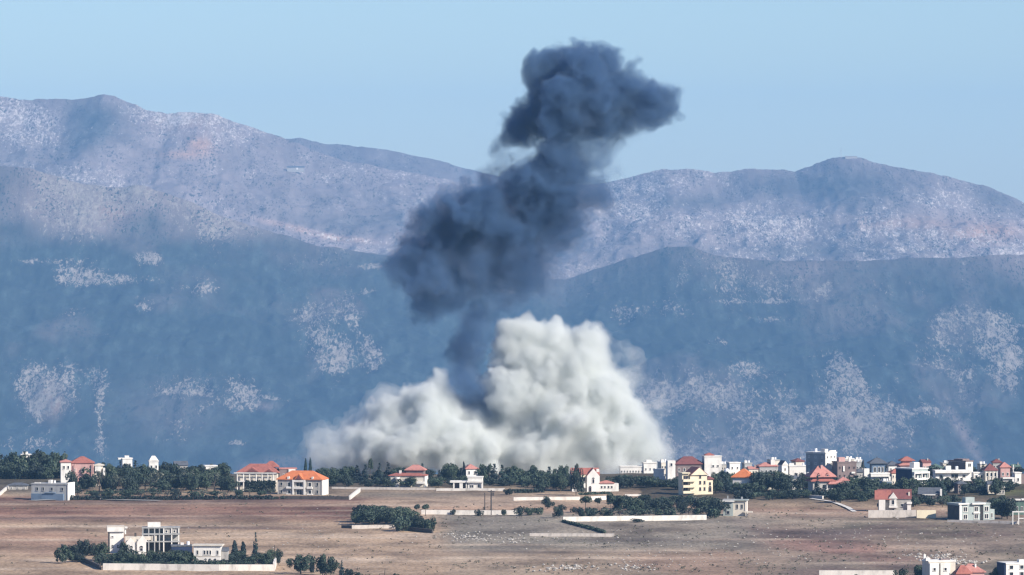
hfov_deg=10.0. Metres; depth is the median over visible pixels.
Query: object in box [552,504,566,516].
broadleaf tree
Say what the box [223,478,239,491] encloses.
broadleaf tree
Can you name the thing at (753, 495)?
shrub
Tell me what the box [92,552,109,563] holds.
shrub
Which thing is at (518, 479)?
shrub
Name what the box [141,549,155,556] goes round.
broadleaf tree
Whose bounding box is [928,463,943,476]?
house
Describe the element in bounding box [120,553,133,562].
broadleaf tree
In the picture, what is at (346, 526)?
garden wall
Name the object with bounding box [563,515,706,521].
garden wall
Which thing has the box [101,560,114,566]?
shrub
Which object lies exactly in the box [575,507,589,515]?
shrub
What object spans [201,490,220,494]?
shrub
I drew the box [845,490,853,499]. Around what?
broadleaf tree
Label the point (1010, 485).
broadleaf tree
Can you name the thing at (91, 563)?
garden wall
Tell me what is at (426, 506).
umbrella pine
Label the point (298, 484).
window
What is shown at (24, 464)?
shrub
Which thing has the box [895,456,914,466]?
villa
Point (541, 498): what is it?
garden wall
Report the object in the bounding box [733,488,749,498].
shrub
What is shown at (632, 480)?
broadleaf tree
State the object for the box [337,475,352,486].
broadleaf tree
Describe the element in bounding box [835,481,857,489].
broadleaf tree
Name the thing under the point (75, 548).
shrub
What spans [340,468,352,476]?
broadleaf tree
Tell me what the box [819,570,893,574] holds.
garden wall
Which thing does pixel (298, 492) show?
door
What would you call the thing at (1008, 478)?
flat house
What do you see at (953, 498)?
shrub
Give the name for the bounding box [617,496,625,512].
umbrella pine
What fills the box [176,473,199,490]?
broadleaf tree
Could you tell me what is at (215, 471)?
broadleaf tree
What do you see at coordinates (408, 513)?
broadleaf tree
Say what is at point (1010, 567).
modern house
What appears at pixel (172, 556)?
broadleaf tree
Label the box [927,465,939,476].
broadleaf tree
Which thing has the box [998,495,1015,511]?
broadleaf tree
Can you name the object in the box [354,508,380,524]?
broadleaf tree
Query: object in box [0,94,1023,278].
mountains
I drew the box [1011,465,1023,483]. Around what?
flat house
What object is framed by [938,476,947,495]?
conifer
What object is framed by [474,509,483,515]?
shrub
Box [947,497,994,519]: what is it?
modern house
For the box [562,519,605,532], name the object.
hedge
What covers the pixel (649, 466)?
flat house
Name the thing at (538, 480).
broadleaf tree
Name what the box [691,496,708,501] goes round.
olive tree
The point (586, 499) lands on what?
umbrella pine
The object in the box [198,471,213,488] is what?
broadleaf tree
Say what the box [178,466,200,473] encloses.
broadleaf tree
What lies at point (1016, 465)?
house
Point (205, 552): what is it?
villa
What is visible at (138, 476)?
broadleaf tree
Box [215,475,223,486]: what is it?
broadleaf tree
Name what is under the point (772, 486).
broadleaf tree
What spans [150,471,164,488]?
olive tree
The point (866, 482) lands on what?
broadleaf tree
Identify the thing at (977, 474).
flat house
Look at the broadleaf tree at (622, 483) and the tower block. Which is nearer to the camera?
the broadleaf tree at (622, 483)
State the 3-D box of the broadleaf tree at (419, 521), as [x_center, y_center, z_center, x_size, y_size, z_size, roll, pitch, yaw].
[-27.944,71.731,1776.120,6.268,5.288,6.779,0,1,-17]
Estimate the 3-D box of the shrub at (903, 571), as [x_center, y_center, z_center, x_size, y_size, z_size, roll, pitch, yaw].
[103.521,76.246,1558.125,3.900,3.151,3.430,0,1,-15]
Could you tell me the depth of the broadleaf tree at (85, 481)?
2010.02 m
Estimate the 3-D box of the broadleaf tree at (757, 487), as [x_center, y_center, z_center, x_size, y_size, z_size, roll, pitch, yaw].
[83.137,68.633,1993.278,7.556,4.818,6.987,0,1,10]
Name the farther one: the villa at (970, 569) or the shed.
the shed
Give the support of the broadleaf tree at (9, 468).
on the ground
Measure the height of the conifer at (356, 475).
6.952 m
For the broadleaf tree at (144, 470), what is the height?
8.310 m
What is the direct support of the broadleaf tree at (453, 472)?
on the ground
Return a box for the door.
[296,490,301,494]
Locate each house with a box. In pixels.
[31,480,74,500]
[107,525,127,552]
[117,455,132,467]
[125,533,150,554]
[142,522,179,551]
[148,456,158,469]
[170,541,191,552]
[173,461,187,468]
[203,465,217,482]
[450,476,483,487]
[570,468,618,491]
[641,460,656,472]
[653,469,664,479]
[657,459,665,477]
[677,466,713,494]
[722,461,725,470]
[722,496,752,515]
[726,462,740,473]
[741,460,751,469]
[746,465,758,472]
[756,460,777,472]
[767,457,779,464]
[778,460,787,473]
[788,463,805,475]
[790,457,804,464]
[804,465,843,492]
[831,457,856,478]
[837,476,849,482]
[854,459,861,469]
[856,468,862,477]
[875,489,911,509]
[878,478,891,483]
[886,461,896,471]
[888,469,895,484]
[919,458,931,467]
[922,554,955,574]
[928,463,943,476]
[940,460,947,466]
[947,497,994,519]
[953,480,966,493]
[972,472,983,479]
[977,461,986,471]
[985,481,993,493]
[991,458,1001,468]
[994,486,1004,494]
[997,559,1023,574]
[1000,477,1014,483]
[1009,498,1023,514]
[1010,463,1020,476]
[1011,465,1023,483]
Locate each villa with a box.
[59,456,104,485]
[192,544,228,563]
[234,461,279,490]
[276,470,328,494]
[388,465,427,486]
[462,464,478,475]
[666,453,721,479]
[731,469,750,482]
[863,458,890,480]
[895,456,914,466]
[953,564,985,574]
[981,463,998,480]
[996,462,1010,478]
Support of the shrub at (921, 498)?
on the ground
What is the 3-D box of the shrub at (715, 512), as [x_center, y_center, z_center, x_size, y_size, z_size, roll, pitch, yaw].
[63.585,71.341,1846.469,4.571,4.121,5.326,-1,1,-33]
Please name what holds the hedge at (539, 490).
on the ground
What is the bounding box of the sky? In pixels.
[0,0,1023,202]
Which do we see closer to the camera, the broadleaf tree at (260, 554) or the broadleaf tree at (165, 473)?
the broadleaf tree at (260, 554)
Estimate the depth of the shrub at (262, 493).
1986.78 m
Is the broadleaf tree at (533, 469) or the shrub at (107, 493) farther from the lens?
the broadleaf tree at (533, 469)
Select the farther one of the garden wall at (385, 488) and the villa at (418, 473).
the villa at (418, 473)
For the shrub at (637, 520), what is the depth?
1821.29 m
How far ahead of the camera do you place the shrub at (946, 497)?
1915.39 m
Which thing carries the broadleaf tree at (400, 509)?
on the ground
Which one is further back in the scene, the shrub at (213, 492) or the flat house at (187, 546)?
the shrub at (213, 492)
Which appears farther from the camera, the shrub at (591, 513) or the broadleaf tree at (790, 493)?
the broadleaf tree at (790, 493)
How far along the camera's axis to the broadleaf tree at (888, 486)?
1971.76 m
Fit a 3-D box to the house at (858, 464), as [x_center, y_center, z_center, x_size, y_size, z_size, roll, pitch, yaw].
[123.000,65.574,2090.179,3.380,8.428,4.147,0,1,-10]
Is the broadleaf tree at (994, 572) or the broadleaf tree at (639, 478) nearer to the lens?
the broadleaf tree at (994, 572)
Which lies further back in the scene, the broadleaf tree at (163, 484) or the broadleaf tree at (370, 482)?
the broadleaf tree at (370, 482)
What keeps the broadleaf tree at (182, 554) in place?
on the ground
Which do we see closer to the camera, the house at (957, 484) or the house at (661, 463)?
the house at (957, 484)
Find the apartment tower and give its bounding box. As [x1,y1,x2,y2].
[805,448,836,473]
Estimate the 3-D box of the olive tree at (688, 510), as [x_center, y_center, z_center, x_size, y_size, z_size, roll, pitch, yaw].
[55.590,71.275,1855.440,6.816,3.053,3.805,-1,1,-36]
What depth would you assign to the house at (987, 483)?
1993.39 m
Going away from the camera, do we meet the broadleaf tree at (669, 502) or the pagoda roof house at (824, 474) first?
the broadleaf tree at (669, 502)
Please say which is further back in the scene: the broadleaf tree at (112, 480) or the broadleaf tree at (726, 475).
the broadleaf tree at (726, 475)
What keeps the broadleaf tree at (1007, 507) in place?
on the ground
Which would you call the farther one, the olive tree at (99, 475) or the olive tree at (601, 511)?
the olive tree at (99, 475)
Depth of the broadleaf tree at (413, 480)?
2037.95 m
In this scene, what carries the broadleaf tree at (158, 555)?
on the ground
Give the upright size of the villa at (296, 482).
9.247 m
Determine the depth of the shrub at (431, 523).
1773.64 m
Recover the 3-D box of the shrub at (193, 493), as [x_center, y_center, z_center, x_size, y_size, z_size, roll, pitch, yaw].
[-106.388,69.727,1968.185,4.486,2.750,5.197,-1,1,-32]
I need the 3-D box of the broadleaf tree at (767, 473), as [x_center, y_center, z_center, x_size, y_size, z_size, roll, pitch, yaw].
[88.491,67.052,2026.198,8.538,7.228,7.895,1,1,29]
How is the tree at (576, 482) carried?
on the ground
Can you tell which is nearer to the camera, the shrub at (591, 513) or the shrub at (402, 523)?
the shrub at (402, 523)
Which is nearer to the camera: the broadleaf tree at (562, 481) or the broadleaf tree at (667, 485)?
the broadleaf tree at (562, 481)
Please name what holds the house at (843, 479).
on the ground
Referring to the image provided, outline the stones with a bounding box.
[62,508,1000,574]
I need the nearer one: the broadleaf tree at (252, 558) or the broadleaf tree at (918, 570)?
the broadleaf tree at (918, 570)
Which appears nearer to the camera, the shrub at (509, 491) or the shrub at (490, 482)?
the shrub at (509, 491)
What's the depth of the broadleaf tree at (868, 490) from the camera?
1964.87 m
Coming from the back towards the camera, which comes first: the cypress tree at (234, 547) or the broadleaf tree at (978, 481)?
the broadleaf tree at (978, 481)
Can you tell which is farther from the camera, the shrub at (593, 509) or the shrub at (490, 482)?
the shrub at (490, 482)
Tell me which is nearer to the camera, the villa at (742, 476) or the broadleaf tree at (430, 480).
the villa at (742, 476)
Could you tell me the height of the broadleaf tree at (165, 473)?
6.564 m
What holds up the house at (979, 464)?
on the ground
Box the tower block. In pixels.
[947,458,973,471]
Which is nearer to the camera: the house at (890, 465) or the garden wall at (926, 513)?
the garden wall at (926, 513)
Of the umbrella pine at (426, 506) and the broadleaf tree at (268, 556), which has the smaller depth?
the broadleaf tree at (268, 556)
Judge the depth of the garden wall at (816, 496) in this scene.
1961.78 m
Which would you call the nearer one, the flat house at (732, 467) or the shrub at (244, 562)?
the shrub at (244, 562)
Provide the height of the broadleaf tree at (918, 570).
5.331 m
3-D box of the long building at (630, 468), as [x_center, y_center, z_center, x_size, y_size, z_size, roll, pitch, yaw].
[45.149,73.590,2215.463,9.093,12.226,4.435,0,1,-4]
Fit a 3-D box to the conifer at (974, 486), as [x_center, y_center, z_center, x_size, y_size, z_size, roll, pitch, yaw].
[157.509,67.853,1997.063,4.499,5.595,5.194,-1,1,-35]
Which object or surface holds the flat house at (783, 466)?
on the ground
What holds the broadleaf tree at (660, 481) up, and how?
on the ground
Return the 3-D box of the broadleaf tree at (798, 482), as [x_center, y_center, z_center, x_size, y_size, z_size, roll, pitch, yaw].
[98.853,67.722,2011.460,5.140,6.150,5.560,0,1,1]
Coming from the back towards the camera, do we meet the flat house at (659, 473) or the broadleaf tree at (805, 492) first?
the flat house at (659, 473)
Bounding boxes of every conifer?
[251,532,258,556]
[339,560,344,574]
[351,465,361,482]
[358,464,370,481]
[373,462,384,479]
[383,462,390,475]
[487,464,499,479]
[498,464,507,479]
[720,470,726,486]
[724,472,732,492]
[811,476,820,494]
[819,485,827,497]
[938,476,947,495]
[970,478,979,492]
[977,479,988,494]
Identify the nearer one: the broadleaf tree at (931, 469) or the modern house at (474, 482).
the modern house at (474, 482)
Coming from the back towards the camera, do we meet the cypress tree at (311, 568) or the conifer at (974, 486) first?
the conifer at (974, 486)
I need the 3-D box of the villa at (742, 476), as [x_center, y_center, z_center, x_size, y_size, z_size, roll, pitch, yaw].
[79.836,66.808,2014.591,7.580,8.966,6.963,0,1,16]
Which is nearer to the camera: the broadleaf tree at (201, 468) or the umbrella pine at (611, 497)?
the umbrella pine at (611, 497)
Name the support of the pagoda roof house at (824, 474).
on the ground
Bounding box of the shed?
[7,483,28,489]
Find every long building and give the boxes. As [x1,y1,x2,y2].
[619,465,643,473]
[932,466,971,481]
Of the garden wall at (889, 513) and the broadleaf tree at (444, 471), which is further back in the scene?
the broadleaf tree at (444, 471)
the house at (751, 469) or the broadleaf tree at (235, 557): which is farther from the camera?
the house at (751, 469)
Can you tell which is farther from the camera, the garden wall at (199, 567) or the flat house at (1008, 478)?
the flat house at (1008, 478)
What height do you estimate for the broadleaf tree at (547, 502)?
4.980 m
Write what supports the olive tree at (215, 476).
on the ground
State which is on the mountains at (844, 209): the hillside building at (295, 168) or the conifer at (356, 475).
the hillside building at (295, 168)
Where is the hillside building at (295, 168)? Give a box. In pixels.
[287,166,304,171]
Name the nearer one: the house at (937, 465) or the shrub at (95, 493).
the shrub at (95, 493)
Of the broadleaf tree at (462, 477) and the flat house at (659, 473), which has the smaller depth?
the broadleaf tree at (462, 477)
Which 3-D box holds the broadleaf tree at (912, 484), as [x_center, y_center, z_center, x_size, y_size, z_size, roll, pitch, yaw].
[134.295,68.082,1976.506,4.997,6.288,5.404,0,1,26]
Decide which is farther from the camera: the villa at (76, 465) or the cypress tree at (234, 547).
the villa at (76, 465)
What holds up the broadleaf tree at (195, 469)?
on the ground
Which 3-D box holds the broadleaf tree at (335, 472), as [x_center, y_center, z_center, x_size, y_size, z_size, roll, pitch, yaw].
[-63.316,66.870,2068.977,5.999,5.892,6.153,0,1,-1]
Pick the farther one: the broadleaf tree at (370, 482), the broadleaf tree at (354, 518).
the broadleaf tree at (370, 482)
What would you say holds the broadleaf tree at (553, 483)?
on the ground
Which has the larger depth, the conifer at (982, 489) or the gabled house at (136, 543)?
the conifer at (982, 489)
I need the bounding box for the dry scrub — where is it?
[2,503,1023,574]
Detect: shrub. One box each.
[5,463,26,478]
[16,462,28,477]
[23,467,37,478]
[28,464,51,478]
[43,459,59,477]
[68,544,78,552]
[91,491,99,496]
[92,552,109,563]
[100,491,112,495]
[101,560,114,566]
[103,488,120,495]
[118,550,138,561]
[119,488,135,495]
[134,489,144,494]
[138,560,151,563]
[146,487,161,495]
[151,560,163,563]
[167,561,184,563]
[169,488,181,495]
[179,550,196,562]
[187,491,203,496]
[190,559,203,563]
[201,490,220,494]
[202,560,216,563]
[208,560,226,563]
[234,489,242,494]
[241,561,259,563]
[257,491,266,494]
[262,559,273,563]
[344,568,353,574]
[393,514,410,530]
[409,515,417,527]
[422,518,436,530]
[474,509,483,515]
[484,477,495,484]
[503,488,514,494]
[513,506,526,515]
[514,474,529,484]
[524,507,535,515]
[534,507,543,514]
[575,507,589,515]
[586,507,597,514]
[586,510,594,515]
[598,506,614,515]
[626,508,639,515]
[630,518,644,521]
[637,508,650,515]
[650,508,665,515]
[662,508,675,514]
[692,508,700,514]
[707,507,721,517]
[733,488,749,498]
[748,492,762,498]
[893,568,908,574]
[911,496,920,506]
[913,495,931,503]
[923,498,937,505]
[937,495,950,504]
[949,494,957,501]
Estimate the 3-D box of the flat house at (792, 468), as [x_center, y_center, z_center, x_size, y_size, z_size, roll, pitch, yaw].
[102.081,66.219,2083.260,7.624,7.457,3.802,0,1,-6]
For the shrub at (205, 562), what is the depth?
1601.91 m
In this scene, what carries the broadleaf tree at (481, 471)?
on the ground
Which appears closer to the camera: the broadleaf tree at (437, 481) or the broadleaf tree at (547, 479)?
the broadleaf tree at (547, 479)
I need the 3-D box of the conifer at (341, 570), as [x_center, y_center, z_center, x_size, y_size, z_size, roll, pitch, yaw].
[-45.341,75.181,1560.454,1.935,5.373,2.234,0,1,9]
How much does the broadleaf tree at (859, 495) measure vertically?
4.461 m
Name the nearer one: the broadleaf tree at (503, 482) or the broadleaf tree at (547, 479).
the broadleaf tree at (547, 479)
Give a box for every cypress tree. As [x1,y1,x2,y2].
[231,540,237,552]
[240,541,245,554]
[308,458,311,470]
[309,557,314,572]
[462,461,465,475]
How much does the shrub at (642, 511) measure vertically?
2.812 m
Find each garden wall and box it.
[0,486,8,494]
[61,544,100,569]
[103,563,274,570]
[283,496,348,499]
[332,487,434,489]
[341,525,351,527]
[349,488,360,499]
[352,525,394,528]
[401,527,433,532]
[421,510,517,514]
[436,488,504,490]
[513,497,579,500]
[530,533,613,536]
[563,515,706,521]
[590,496,606,499]
[807,495,823,498]
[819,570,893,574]
[868,510,915,517]
[917,510,935,517]
[947,520,1017,523]
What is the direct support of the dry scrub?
on the ground
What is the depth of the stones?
1652.29 m
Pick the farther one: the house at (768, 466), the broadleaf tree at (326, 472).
the house at (768, 466)
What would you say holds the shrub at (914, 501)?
on the ground
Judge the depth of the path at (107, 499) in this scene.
1953.32 m
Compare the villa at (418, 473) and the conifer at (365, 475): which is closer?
the villa at (418, 473)
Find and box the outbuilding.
[278,467,296,476]
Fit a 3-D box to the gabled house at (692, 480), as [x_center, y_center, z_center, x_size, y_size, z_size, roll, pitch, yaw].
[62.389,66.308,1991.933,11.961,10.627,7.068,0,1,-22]
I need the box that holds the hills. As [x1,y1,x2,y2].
[0,166,1023,473]
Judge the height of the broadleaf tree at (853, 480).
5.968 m
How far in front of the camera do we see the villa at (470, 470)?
2068.26 m
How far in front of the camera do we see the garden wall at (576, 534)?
1746.61 m
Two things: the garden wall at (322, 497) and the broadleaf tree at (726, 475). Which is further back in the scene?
the broadleaf tree at (726, 475)
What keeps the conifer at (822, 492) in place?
on the ground
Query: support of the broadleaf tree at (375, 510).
on the ground
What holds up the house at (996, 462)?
on the ground
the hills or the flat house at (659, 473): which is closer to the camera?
the flat house at (659, 473)
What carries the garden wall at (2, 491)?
on the ground
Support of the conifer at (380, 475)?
on the ground
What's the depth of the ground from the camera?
1756.27 m
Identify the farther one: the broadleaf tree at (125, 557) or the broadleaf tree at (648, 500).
the broadleaf tree at (648, 500)
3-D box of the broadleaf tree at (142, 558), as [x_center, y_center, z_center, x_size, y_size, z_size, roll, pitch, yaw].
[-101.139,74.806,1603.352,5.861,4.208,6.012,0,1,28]
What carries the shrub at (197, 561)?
on the ground
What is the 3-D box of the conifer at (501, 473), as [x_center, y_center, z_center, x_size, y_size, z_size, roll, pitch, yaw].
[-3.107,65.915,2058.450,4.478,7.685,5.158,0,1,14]
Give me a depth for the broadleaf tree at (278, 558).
1613.66 m
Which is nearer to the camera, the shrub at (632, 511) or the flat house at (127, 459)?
the shrub at (632, 511)
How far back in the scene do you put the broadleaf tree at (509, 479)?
2044.12 m
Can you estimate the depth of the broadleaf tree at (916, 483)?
1983.91 m
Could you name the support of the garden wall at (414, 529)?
on the ground
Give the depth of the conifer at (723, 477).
2025.59 m
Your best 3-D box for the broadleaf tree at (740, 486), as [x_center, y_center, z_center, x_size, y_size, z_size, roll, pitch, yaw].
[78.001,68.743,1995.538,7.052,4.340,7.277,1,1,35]
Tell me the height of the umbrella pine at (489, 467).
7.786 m
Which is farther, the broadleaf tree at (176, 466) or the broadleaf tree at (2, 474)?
the broadleaf tree at (2, 474)
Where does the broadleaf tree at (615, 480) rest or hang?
on the ground
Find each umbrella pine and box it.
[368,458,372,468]
[422,504,428,515]
[487,464,490,477]
[579,496,591,512]
[594,497,601,503]
[606,494,616,506]
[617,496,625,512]
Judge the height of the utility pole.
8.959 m
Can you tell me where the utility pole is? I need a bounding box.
[488,490,494,514]
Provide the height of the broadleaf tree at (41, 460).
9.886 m
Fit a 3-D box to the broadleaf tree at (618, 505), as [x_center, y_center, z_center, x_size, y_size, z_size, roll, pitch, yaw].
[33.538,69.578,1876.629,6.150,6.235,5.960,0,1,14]
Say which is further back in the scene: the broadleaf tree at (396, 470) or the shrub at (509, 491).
the broadleaf tree at (396, 470)
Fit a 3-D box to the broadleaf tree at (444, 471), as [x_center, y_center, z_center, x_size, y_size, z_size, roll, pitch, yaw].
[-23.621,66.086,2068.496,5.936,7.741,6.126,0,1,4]
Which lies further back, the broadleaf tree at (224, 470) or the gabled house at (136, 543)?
the broadleaf tree at (224, 470)
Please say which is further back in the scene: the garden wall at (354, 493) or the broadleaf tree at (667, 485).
the broadleaf tree at (667, 485)
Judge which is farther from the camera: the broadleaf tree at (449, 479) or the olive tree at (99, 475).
the broadleaf tree at (449, 479)
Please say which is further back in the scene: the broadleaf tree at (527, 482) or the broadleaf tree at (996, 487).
the broadleaf tree at (527, 482)
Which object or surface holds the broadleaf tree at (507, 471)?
on the ground
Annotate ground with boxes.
[0,473,1023,574]
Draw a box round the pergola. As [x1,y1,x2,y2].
[1012,511,1023,524]
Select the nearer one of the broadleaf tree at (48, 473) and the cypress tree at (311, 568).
the cypress tree at (311, 568)
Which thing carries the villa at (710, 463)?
on the ground
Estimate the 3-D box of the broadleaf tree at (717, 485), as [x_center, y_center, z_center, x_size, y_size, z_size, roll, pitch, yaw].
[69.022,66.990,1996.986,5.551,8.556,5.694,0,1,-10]
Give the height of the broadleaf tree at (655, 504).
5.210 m
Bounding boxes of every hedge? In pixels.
[70,495,274,499]
[244,480,275,491]
[514,488,544,492]
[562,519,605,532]
[578,491,612,494]
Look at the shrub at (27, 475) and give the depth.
2105.09 m
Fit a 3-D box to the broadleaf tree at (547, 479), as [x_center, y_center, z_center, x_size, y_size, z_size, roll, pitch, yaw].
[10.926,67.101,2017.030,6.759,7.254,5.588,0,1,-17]
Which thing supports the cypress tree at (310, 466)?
on the ground
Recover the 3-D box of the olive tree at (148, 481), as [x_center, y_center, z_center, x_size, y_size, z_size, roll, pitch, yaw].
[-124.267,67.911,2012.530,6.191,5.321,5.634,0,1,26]
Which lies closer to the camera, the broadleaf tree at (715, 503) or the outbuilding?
the broadleaf tree at (715, 503)
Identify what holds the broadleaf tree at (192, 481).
on the ground
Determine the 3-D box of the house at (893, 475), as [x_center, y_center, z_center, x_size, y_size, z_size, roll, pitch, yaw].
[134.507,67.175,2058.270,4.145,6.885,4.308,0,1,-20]
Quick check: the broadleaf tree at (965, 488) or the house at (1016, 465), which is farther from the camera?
the house at (1016, 465)
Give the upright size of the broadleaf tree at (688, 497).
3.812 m
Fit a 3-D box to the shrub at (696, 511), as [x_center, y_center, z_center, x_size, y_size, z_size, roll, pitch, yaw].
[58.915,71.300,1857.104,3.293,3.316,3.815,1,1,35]
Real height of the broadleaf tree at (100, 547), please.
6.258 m
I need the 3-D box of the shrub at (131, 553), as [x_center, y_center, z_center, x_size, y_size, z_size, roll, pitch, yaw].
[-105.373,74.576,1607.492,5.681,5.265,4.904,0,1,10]
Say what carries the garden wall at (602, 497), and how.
on the ground
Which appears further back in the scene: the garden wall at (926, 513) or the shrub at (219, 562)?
the garden wall at (926, 513)
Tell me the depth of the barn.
1934.90 m
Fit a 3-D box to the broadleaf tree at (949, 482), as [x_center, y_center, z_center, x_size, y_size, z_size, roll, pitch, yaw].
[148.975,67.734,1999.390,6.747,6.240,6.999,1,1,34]
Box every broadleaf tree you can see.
[0,451,18,464]
[0,465,7,478]
[2,462,17,478]
[11,455,29,463]
[24,449,47,465]
[25,456,37,464]
[30,452,49,466]
[41,467,59,478]
[45,451,67,466]
[54,545,74,562]
[65,470,81,490]
[68,553,85,561]
[77,539,95,557]
[79,473,94,490]
[91,476,96,488]
[94,541,109,556]
[97,475,108,489]
[103,463,117,476]
[107,471,117,488]
[110,549,127,560]
[117,474,136,489]
[118,466,138,477]
[119,541,132,551]
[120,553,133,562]
[131,471,150,486]
[131,553,152,561]
[135,464,151,479]
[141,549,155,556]
[148,550,170,562]
[149,478,171,491]
[151,470,176,479]
[158,462,172,472]
[165,474,182,489]
[168,550,190,560]
[169,463,183,473]
[169,552,188,562]
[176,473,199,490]
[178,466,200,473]
[180,472,199,490]
[183,465,206,470]
[185,466,201,475]
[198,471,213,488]
[204,469,224,482]
[209,465,234,478]
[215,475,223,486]
[219,476,232,490]
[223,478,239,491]
[228,553,245,561]
[243,556,261,561]
[254,552,266,557]
[261,549,276,562]
[273,548,282,564]
[286,553,311,573]
[310,553,326,574]
[318,468,335,478]
[323,556,340,574]
[329,469,340,479]
[329,479,337,484]
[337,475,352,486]
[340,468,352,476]
[341,466,357,477]
[350,512,361,524]
[351,505,369,521]
[352,504,364,520]
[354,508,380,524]
[358,478,376,486]
[364,507,386,522]
[374,508,393,524]
[375,476,395,486]
[381,508,403,522]
[388,506,406,513]
[390,467,405,473]
[397,510,418,516]
[400,476,417,486]
[409,516,428,527]
[425,468,433,476]
[427,477,434,485]
[430,476,445,486]
[438,464,451,482]
[446,463,458,478]
[446,477,454,484]
[455,475,467,479]
[476,463,492,479]
[494,479,508,485]
[502,476,515,485]
[504,465,524,474]
[506,468,525,479]
[521,478,531,486]
[526,465,541,477]
[530,473,550,488]
[541,472,552,489]
[541,495,554,508]
[549,474,557,489]
[551,471,567,490]
[552,465,568,474]
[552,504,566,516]
[563,474,569,488]
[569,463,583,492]
[605,475,623,482]
[606,495,623,510]
[617,478,628,488]
[622,474,641,487]
[623,496,633,508]
[623,497,644,510]
[624,475,637,486]
[635,476,659,487]
[638,495,654,509]
[644,499,668,511]
[653,479,666,486]
[655,481,669,486]
[660,499,675,509]
[664,479,677,489]
[671,495,688,514]
[685,495,694,503]
[687,497,710,512]
[704,498,730,514]
[711,472,722,493]
[713,476,724,491]
[718,472,732,481]
[726,482,739,489]
[730,483,747,492]
[744,482,766,491]
[749,471,773,485]
[755,471,770,477]
[764,489,783,499]
[767,470,787,490]
[773,473,794,489]
[780,489,801,498]
[792,476,806,489]
[796,489,812,497]
[827,488,839,501]
[829,487,851,502]
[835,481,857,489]
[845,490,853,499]
[846,476,861,489]
[852,489,874,500]
[858,476,879,496]
[866,486,882,496]
[875,484,899,489]
[897,477,914,494]
[901,481,915,489]
[910,477,928,494]
[913,564,921,574]
[923,477,944,486]
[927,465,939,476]
[944,477,958,492]
[959,484,975,495]
[967,477,983,488]
[987,497,1000,514]
[989,477,1006,494]
[989,498,1004,517]
[989,567,997,574]
[994,498,1016,518]
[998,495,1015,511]
[1002,480,1019,491]
[1010,467,1023,475]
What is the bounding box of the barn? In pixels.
[918,487,941,498]
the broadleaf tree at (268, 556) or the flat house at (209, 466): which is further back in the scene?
the flat house at (209, 466)
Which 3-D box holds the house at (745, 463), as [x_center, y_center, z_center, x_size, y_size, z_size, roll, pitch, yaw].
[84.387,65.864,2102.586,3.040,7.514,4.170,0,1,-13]
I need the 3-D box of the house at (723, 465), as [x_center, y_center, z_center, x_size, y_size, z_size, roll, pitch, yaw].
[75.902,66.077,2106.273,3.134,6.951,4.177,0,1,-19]
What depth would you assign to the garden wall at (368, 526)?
1786.82 m
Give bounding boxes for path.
[35,499,157,500]
[810,498,856,511]
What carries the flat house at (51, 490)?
on the ground
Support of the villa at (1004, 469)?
on the ground
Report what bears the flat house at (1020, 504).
on the ground
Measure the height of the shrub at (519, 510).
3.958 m
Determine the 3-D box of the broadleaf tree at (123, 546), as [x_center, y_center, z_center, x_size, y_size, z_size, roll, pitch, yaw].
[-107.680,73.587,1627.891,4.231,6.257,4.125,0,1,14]
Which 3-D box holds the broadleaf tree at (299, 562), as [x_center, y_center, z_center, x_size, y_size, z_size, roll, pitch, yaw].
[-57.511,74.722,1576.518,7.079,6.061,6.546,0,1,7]
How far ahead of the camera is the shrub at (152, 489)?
1980.98 m
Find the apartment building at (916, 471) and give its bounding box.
[895,462,929,485]
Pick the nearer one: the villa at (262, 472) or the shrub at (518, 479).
the villa at (262, 472)
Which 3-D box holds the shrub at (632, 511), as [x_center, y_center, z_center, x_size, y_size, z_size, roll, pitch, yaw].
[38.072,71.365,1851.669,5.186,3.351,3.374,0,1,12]
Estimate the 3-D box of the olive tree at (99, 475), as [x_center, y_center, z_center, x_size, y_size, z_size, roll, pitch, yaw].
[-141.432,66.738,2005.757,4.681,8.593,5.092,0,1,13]
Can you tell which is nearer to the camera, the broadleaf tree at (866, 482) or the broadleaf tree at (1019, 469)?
the broadleaf tree at (866, 482)
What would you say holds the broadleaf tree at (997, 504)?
on the ground
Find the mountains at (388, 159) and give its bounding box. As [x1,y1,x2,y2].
[286,138,575,186]
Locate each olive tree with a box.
[92,470,106,491]
[111,473,125,490]
[141,477,157,488]
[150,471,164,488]
[170,470,193,489]
[207,472,218,489]
[264,488,275,495]
[594,508,608,515]
[678,508,696,514]
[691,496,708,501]
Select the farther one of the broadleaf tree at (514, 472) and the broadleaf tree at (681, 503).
the broadleaf tree at (514, 472)
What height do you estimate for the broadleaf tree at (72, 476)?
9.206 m
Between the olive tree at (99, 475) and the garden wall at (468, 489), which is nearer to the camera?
the olive tree at (99, 475)
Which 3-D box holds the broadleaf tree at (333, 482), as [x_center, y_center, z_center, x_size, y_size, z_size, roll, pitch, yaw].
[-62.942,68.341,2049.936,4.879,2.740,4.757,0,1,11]
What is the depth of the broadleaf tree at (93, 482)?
2021.50 m
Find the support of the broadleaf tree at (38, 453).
on the ground
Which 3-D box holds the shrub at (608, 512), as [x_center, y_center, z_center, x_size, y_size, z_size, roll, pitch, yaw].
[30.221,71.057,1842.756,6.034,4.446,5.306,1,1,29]
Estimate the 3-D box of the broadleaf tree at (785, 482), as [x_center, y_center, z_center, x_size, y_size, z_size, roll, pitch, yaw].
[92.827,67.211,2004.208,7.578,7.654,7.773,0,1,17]

